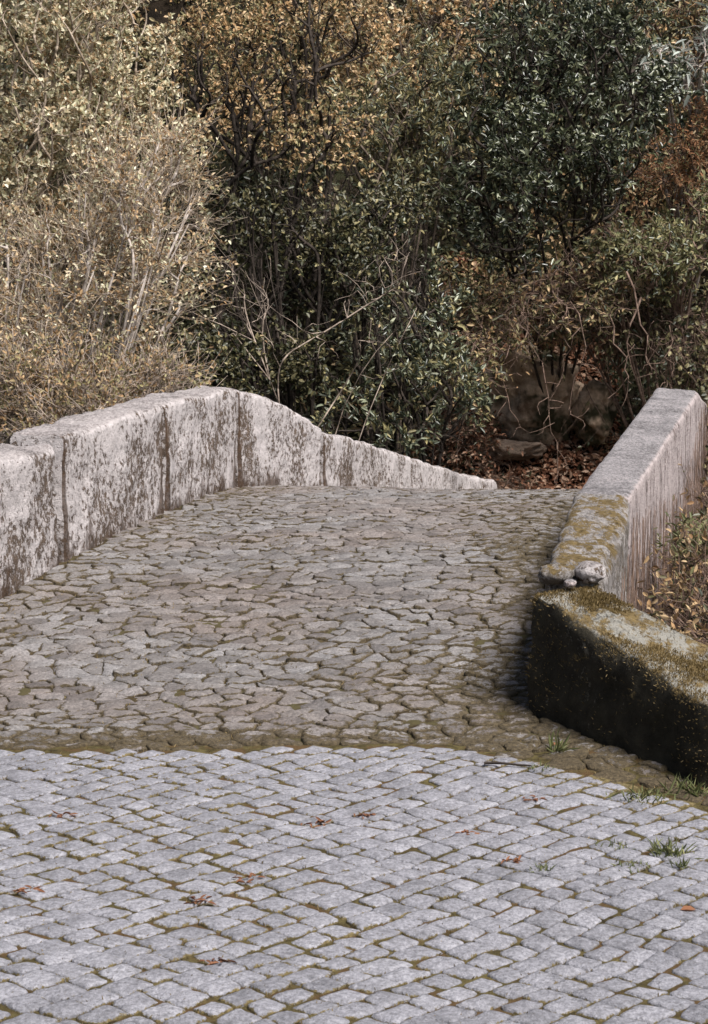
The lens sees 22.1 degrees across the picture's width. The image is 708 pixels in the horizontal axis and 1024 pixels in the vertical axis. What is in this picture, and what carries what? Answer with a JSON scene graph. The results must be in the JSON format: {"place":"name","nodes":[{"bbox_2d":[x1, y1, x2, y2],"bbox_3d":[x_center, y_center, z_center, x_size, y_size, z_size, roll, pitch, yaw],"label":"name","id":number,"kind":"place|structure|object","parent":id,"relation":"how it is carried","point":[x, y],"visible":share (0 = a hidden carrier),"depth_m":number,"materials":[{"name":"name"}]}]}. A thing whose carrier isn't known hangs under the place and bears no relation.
{"place":"outdoors","nodes":[
{"label":"outdoors","id":0,"kind":"place"},
{"bbox_2d":[0,742,707,1023],"bbox_3d":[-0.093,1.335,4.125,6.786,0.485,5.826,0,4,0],"label":"road paving","id":1,"kind":"structure","parent":0,"point":[82,910],"depth_m":5.36,"materials":[{"name":"stone"}]},
{"bbox_2d":[13,885,44,892],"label":"dried leaf","id":2,"kind":"object","parent":1,"relation":"on","point":[34,888],"visible":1,"depth_m":5.36,"materials":[{"name":"brown plant"}]},
{"bbox_2d":[49,810,77,817],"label":"dried leaf","id":3,"kind":"object","parent":1,"relation":"on","point":[60,815],"visible":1,"depth_m":6.06,"materials":[{"name":"brown plant"}]},
{"bbox_2d":[184,894,215,904],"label":"dried leaf","id":4,"kind":"object","parent":1,"relation":"on","point":[200,898],"visible":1,"depth_m":5.28,"materials":[{"name":"brown plant"}]},
{"bbox_2d":[197,957,236,964],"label":"dried leaf","id":5,"kind":"object","parent":1,"relation":"on","point":[215,961],"visible":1,"depth_m":4.83,"materials":[{"name":"brown plant"}]},
{"bbox_2d":[232,873,265,882],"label":"dried leaf","id":6,"kind":"object","parent":1,"relation":"on","point":[242,881],"visible":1,"depth_m":5.46,"materials":[{"name":"brown plant"}]},
{"bbox_2d":[301,817,331,827],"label":"dried leaf","id":7,"kind":"object","parent":1,"relation":"on","point":[319,820],"visible":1,"depth_m":5.99,"materials":[{"name":"brown plant"}]},
{"bbox_2d":[353,813,375,818],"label":"dried leaf","id":8,"kind":"object","parent":1,"relation":"on","point":[364,814],"visible":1,"depth_m":6.07,"materials":[{"name":"brown plant"}]},
{"bbox_2d":[455,829,478,834],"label":"dried leaf","id":9,"kind":"object","parent":1,"relation":"on","point":[465,831],"visible":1,"depth_m":5.89,"materials":[{"name":"brown plant"}]},
{"bbox_2d":[484,761,531,765],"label":"twig","id":10,"kind":"object","parent":1,"relation":"on","point":[503,763],"visible":1,"depth_m":6.62,"materials":[{"name":"grey wood"}]},
{"bbox_2d":[501,855,522,863],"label":"dried leaf","id":11,"kind":"object","parent":1,"relation":"on","point":[516,859],"visible":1,"depth_m":5.62,"materials":[{"name":"brown plant"}]},
{"bbox_2d":[523,795,546,800],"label":"dried leaf","id":12,"kind":"object","parent":1,"relation":"on","point":[544,798],"visible":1,"depth_m":6.23,"materials":[{"name":"brown plant"}]},
{"bbox_2d":[529,861,556,872],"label":"grass tuft","id":13,"kind":"object","parent":1,"relation":"on","point":[543,867],"visible":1,"depth_m":5.54,"materials":[{"name":"green plant"}]},
{"bbox_2d":[528,759,559,771],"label":"grass tuft","id":14,"kind":"object","parent":1,"relation":"on","point":[532,767],"visible":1,"depth_m":6.58,"materials":[{"name":"green plant"}]},
{"bbox_2d":[594,838,636,849],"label":"grass tuft","id":15,"kind":"object","parent":1,"relation":"on","point":[611,844],"visible":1,"depth_m":5.77,"materials":[{"name":"green plant"}]},
{"bbox_2d":[610,857,650,872],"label":"grass tuft","id":16,"kind":"object","parent":1,"relation":"on","point":[632,863],"visible":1,"depth_m":5.59,"materials":[{"name":"green plant"}]},
{"bbox_2d":[605,782,675,804],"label":"grass tuft","id":17,"kind":"object","parent":1,"relation":"on","point":[648,792],"visible":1,"depth_m":6.28,"materials":[{"name":"green plant"}]},
{"bbox_2d":[645,837,702,858],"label":"grass tuft","id":18,"kind":"object","parent":1,"relation":"on","point":[668,849],"visible":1,"depth_m":5.71,"materials":[{"name":"green plant"}]},
{"bbox_2d":[667,856,689,869],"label":"grass tuft","id":19,"kind":"object","parent":1,"relation":"on","point":[680,865],"visible":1,"depth_m":5.58,"materials":[{"name":"green plant"}]},
{"bbox_2d":[681,906,695,910],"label":"fallen leaf","id":20,"kind":"object","parent":1,"relation":"on","point":[688,908],"visible":1,"depth_m":5.21,"materials":[{"name":"orange plant"}]},
{"bbox_2d":[0,0,707,460],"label":"ground","id":21,"kind":"structure","parent":0,"point":[164,6],"depth_m":28.50,"materials":[{"name":"brown soil"}]},
{"bbox_2d":[0,0,205,408],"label":"willow shrub","id":22,"kind":"object","parent":21,"relation":"on","point":[43,122],"visible":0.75,"depth_m":16.71,"materials":[{"name":"beige plant"}]},
{"bbox_2d":[0,315,232,443],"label":"bramble thicket","id":23,"kind":"object","parent":21,"relation":"on","point":[61,388],"visible":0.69,"depth_m":13.73,"materials":[{"name":"beige plant"}]},
{"bbox_2d":[0,88,246,443],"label":"twiggy shrub","id":24,"kind":"object","parent":21,"relation":"on","point":[142,277],"visible":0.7,"depth_m":15.43,"materials":[{"name":"beige plant"}]},
{"bbox_2d":[134,0,399,396],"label":"golden tree","id":25,"kind":"object","parent":21,"relation":"on","point":[207,32],"visible":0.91,"depth_m":21.39,"materials":[{"name":"brown plant"}]},
{"bbox_2d":[0,489,557,745],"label":"bridge deck","id":26,"kind":"structure","parent":21,"relation":"on","point":[26,691],"depth_m":8.45,"materials":[{"name":"grey stone"}]},
{"bbox_2d":[0,385,496,598],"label":"parapet wall","id":27,"kind":"structure","parent":26,"relation":"on","point":[71,486],"depth_m":11.95,"materials":[{"name":"stone"}]},
{"bbox_2d":[0,485,707,805],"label":"bridge paving","id":28,"kind":"structure","parent":26,"relation":"on","point":[333,714],"depth_m":8.67,"materials":[{"name":"stone"}]},
{"bbox_2d":[545,726,579,754],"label":"grass tuft","id":29,"kind":"object","parent":28,"relation":"on","point":[556,747],"visible":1,"depth_m":6.80,"materials":[{"name":"green plant"}]},
{"bbox_2d":[657,773,707,797],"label":"grass tuft","id":30,"kind":"object","parent":28,"relation":"on","point":[694,789],"visible":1,"depth_m":6.32,"materials":[{"name":"green plant"}]},
{"bbox_2d":[0,488,707,1023],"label":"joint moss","id":31,"kind":"object","parent":26,"relation":"on","point":[248,750],"visible":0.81,"depth_m":6.50,"materials":[{"name":"green plant"}]},
{"bbox_2d":[545,388,707,617],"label":"parapet wall","id":32,"kind":"structure","parent":26,"relation":"on","point":[639,470],"depth_m":10.71,"materials":[{"name":"grey stone"}]},
{"bbox_2d":[538,564,574,584],"bbox_3d":[0.827,0.256,7.438,0.154,0.083,0.176,0,4,0],"label":"loose stone","id":33,"kind":"object","parent":32,"relation":"on","point":[555,574],"visible":0.97,"depth_m":7.38,"materials":[{"name":"stone"}]},
{"bbox_2d":[574,560,605,583],"bbox_3d":[0.970,0.248,7.458,0.131,0.096,0.146,0,4,0],"label":"loose stone","id":34,"kind":"object","parent":32,"relation":"on","point":[589,572],"visible":1,"depth_m":7.41,"materials":[{"name":"stone"}]},
{"bbox_2d":[621,403,707,629],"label":"dead vine","id":35,"kind":"object","parent":32,"relation":"attached to","point":[631,597],"visible":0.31,"depth_m":11.43,"materials":[{"name":"brown plant"}]},
{"bbox_2d":[700,386,707,581],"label":"ivy","id":36,"kind":"object","parent":32,"relation":"attached to","point":[706,446],"visible":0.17,"depth_m":14.31,"materials":[{"name":"green plant"}]},
{"bbox_2d":[150,150,443,420],"bbox_3d":[-0.533,-0.915,20.660,4.028,6.362,1.954,-2,5,-29],"label":"evergreen bush","id":37,"kind":"object","parent":21,"relation":"on","point":[326,260],"visible":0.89,"depth_m":20.26,"materials":[{"name":"green plant"}]},
{"bbox_2d":[187,230,427,440],"bbox_3d":[-0.495,-0.347,19.816,2.597,5.491,1.188,1,4,12],"label":"bare sapling","id":38,"kind":"object","parent":21,"relation":"on","point":[294,349],"visible":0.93,"depth_m":19.67,"materials":[{"name":"grey plant"}]},
{"bbox_2d":[0,0,707,472],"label":"undergrowth","id":39,"kind":"object","parent":21,"relation":"on","point":[442,246],"visible":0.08,"depth_m":27.97,"materials":[{"name":"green plant"}]},
{"bbox_2d":[0,0,707,468],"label":"undergrowth","id":40,"kind":"object","parent":21,"relation":"on","point":[560,250],"visible":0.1,"depth_m":28.62,"materials":[{"name":"green plant"}]},
{"bbox_2d":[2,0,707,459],"bbox_3d":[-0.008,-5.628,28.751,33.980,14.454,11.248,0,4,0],"label":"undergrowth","id":41,"kind":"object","parent":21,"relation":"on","point":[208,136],"visible":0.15,"depth_m":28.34,"materials":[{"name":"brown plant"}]},
{"bbox_2d":[270,23,499,453],"bbox_3d":[0.438,-2.579,24.072,2.532,7.620,2.701,2,5,28],"label":"olive shrub","id":42,"kind":"object","parent":21,"relation":"on","point":[414,118],"visible":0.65,"depth_m":23.73,"materials":[{"name":"green plant"}]},
{"bbox_2d":[291,217,506,465],"bbox_3d":[0.557,-0.486,20.972,2.203,5.832,3.484,3,5,38],"label":"laurel bush","id":43,"kind":"object","parent":21,"relation":"on","point":[413,362],"visible":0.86,"depth_m":20.82,"materials":[{"name":"green plant"}]},
{"bbox_2d":[222,0,584,341],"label":"golden shrub","id":44,"kind":"object","parent":21,"relation":"on","point":[427,11],"visible":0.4,"depth_m":25.71,"materials":[{"name":"brown plant"}]},
{"bbox_2d":[506,273,707,452],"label":"ivy curtain","id":45,"kind":"object","parent":21,"relation":"on","point":[689,360],"visible":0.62,"depth_m":24.25,"materials":[{"name":"brown plant"}]},
{"bbox_2d":[524,584,707,788],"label":"wing wall","id":46,"kind":"structure","parent":21,"relation":"on","point":[604,668],"depth_m":6.93,"materials":[{"name":"stone"}]},
{"bbox_2d":[563,579,576,586],"bbox_3d":[0.876,0.287,7.371,0.053,0.033,0.062,0,4,0],"label":"loose stone","id":47,"kind":"object","parent":46,"relation":"on","point":[569,583],"visible":1,"depth_m":7.35,"materials":[{"name":"white stone"}]},
{"bbox_2d":[564,157,707,405],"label":"green shrub","id":48,"kind":"object","parent":21,"relation":"on","point":[617,242],"visible":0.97,"depth_m":23.72,"materials":[{"name":"green plant"}]},
{"bbox_2d":[583,0,707,158],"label":"green shrub","id":49,"kind":"object","parent":21,"relation":"on","point":[680,19],"visible":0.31,"depth_m":26.76,"materials":[{"name":"green plant"}]},
{"bbox_2d":[606,81,707,356],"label":"bracken patch","id":50,"kind":"object","parent":21,"relation":"on","point":[675,166],"visible":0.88,"depth_m":24.99,"materials":[{"name":"plant"}]},
{"bbox_2d":[612,2,707,304],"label":"silver shrub","id":51,"kind":"object","parent":21,"relation":"on","point":[671,60],"visible":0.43,"depth_m":25.43,"materials":[{"name":"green plant"}]},
{"bbox_2d":[631,457,707,644],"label":"bramble heap","id":52,"kind":"object","parent":21,"relation":"on","point":[693,627],"visible":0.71,"depth_m":10.22,"materials":[{"name":"brown plant"}]},
{"bbox_2d":[646,509,707,633],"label":"fern","id":53,"kind":"object","parent":52,"relation":"on","point":[701,542],"visible":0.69,"depth_m":10.63,"materials":[{"name":"plant"}]},
{"bbox_2d":[677,589,707,639],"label":"shrub","id":54,"kind":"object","parent":21,"relation":"on","point":[692,620],"depth_m":16.09,"materials":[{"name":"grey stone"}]},
{"bbox_2d":[441,236,612,488],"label":"bank","id":55,"kind":"structure","parent":0,"point":[579,466],"depth_m":25.07,"materials":[{"name":"brown soil"}]},
{"bbox_2d":[403,398,550,489],"bbox_3d":[1.642,-0.703,24.576,1.957,1.756,1.490,2,5,29],"label":"dead fern","id":56,"kind":"object","parent":55,"relation":"on","point":[468,458],"visible":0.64,"depth_m":24.52,"materials":[{"name":"brown plant"}]},
{"bbox_2d":[481,438,546,460],"bbox_3d":[2.172,-0.864,24.968,0.998,0.315,0.673,0,4,0],"label":"boulder","id":57,"kind":"object","parent":55,"relation":"on","point":[534,449],"visible":0.78,"depth_m":24.73,"materials":[{"name":"grey stone"}]},
{"bbox_2d":[428,251,624,489],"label":"fallen leaves","id":58,"kind":"object","parent":55,"relation":"on","point":[546,470],"visible":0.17,"depth_m":25.11,"materials":[{"name":"brown plant"}]},
{"bbox_2d":[472,345,583,445],"bbox_3d":[2.452,-1.596,25.558,1.626,1.523,1.055,0,4,0],"label":"rock outcrop","id":59,"kind":"object","parent":55,"relation":"on","point":[526,396],"visible":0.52,"depth_m":25.14,"materials":[{"name":"grey stone"}]},
{"bbox_2d":[425,228,658,431],"bbox_3d":[2.377,-2.434,24.312,3.190,2.638,4.375,0,4,0],"label":"tangled shrub","id":60,"kind":"object","parent":55,"relation":"on","point":[490,311],"visible":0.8,"depth_m":23.52,"materials":[{"name":"green plant"}]},
{"bbox_2d":[448,394,464,471],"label":"hanging vine","id":61,"kind":"object","parent":60,"relation":"hanging from","point":[458,442],"visible":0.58,"depth_m":23.18,"materials":[{"name":"brown plant"}]},
{"bbox_2d":[492,345,553,438],"bbox_3d":[2.109,-1.530,23.144,0.863,1.191,0.320,-1,4,-9],"label":"hanging vine","id":62,"kind":"object","parent":60,"relation":"hanging from","point":[508,399],"visible":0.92,"depth_m":23.11,"materials":[{"name":"brown plant"}]},
{"bbox_2d":[537,363,567,488],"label":"hanging vine","id":63,"kind":"object","parent":60,"relation":"hanging from","point":[550,425],"visible":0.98,"depth_m":23.16,"materials":[{"name":"brown plant"}]},
{"bbox_2d":[547,328,579,409],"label":"hanging vine","id":64,"kind":"object","parent":60,"relation":"hanging from","point":[563,371],"visible":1,"depth_m":23.15,"materials":[{"name":"brown plant"}]},
{"bbox_2d":[558,301,603,443],"bbox_3d":[2.846,-1.718,22.984,0.610,1.925,0.360,2,5,30],"label":"hanging vine","id":65,"kind":"object","parent":60,"relation":"hanging from","point":[578,370],"visible":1,"depth_m":23.00,"materials":[{"name":"brown plant"}]},
{"bbox_2d":[586,294,651,411],"bbox_3d":[3.364,-2.028,22.979,0.869,1.518,0.307,3,5,36],"label":"hanging vine","id":66,"kind":"object","parent":60,"relation":"hanging from","point":[610,318],"visible":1,"depth_m":23.07,"materials":[{"name":"brown plant"}]},
{"bbox_2d":[614,297,641,377],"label":"hanging vine","id":67,"kind":"object","parent":60,"relation":"hanging from","point":[635,312],"visible":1,"depth_m":23.02,"materials":[{"name":"brown plant"}]},
{"bbox_2d":[626,271,658,377],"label":"hanging vine","id":68,"kind":"object","parent":60,"relation":"hanging from","point":[633,287],"visible":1,"depth_m":22.98,"materials":[{"name":"brown plant"}]},
{"bbox_2d":[642,325,673,396],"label":"hanging vine","id":69,"kind":"object","parent":60,"relation":"hanging from","point":[664,361],"visible":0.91,"depth_m":23.04,"materials":[{"name":"brown plant"}]},
{"bbox_2d":[415,0,702,392],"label":"laurel bush","id":70,"kind":"object","parent":55,"relation":"on","point":[604,18],"visible":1,"depth_m":23.38,"materials":[{"name":"green plant"}]},
{"bbox_2d":[571,379,616,447],"bbox_3d":[3.333,-1.368,25.177,0.624,0.958,0.771,0,4,0],"label":"boulder","id":71,"kind":"object","parent":55,"relation":"on","point":[591,418],"visible":0.93,"depth_m":24.92,"materials":[{"name":"grey stone"}]}
]}

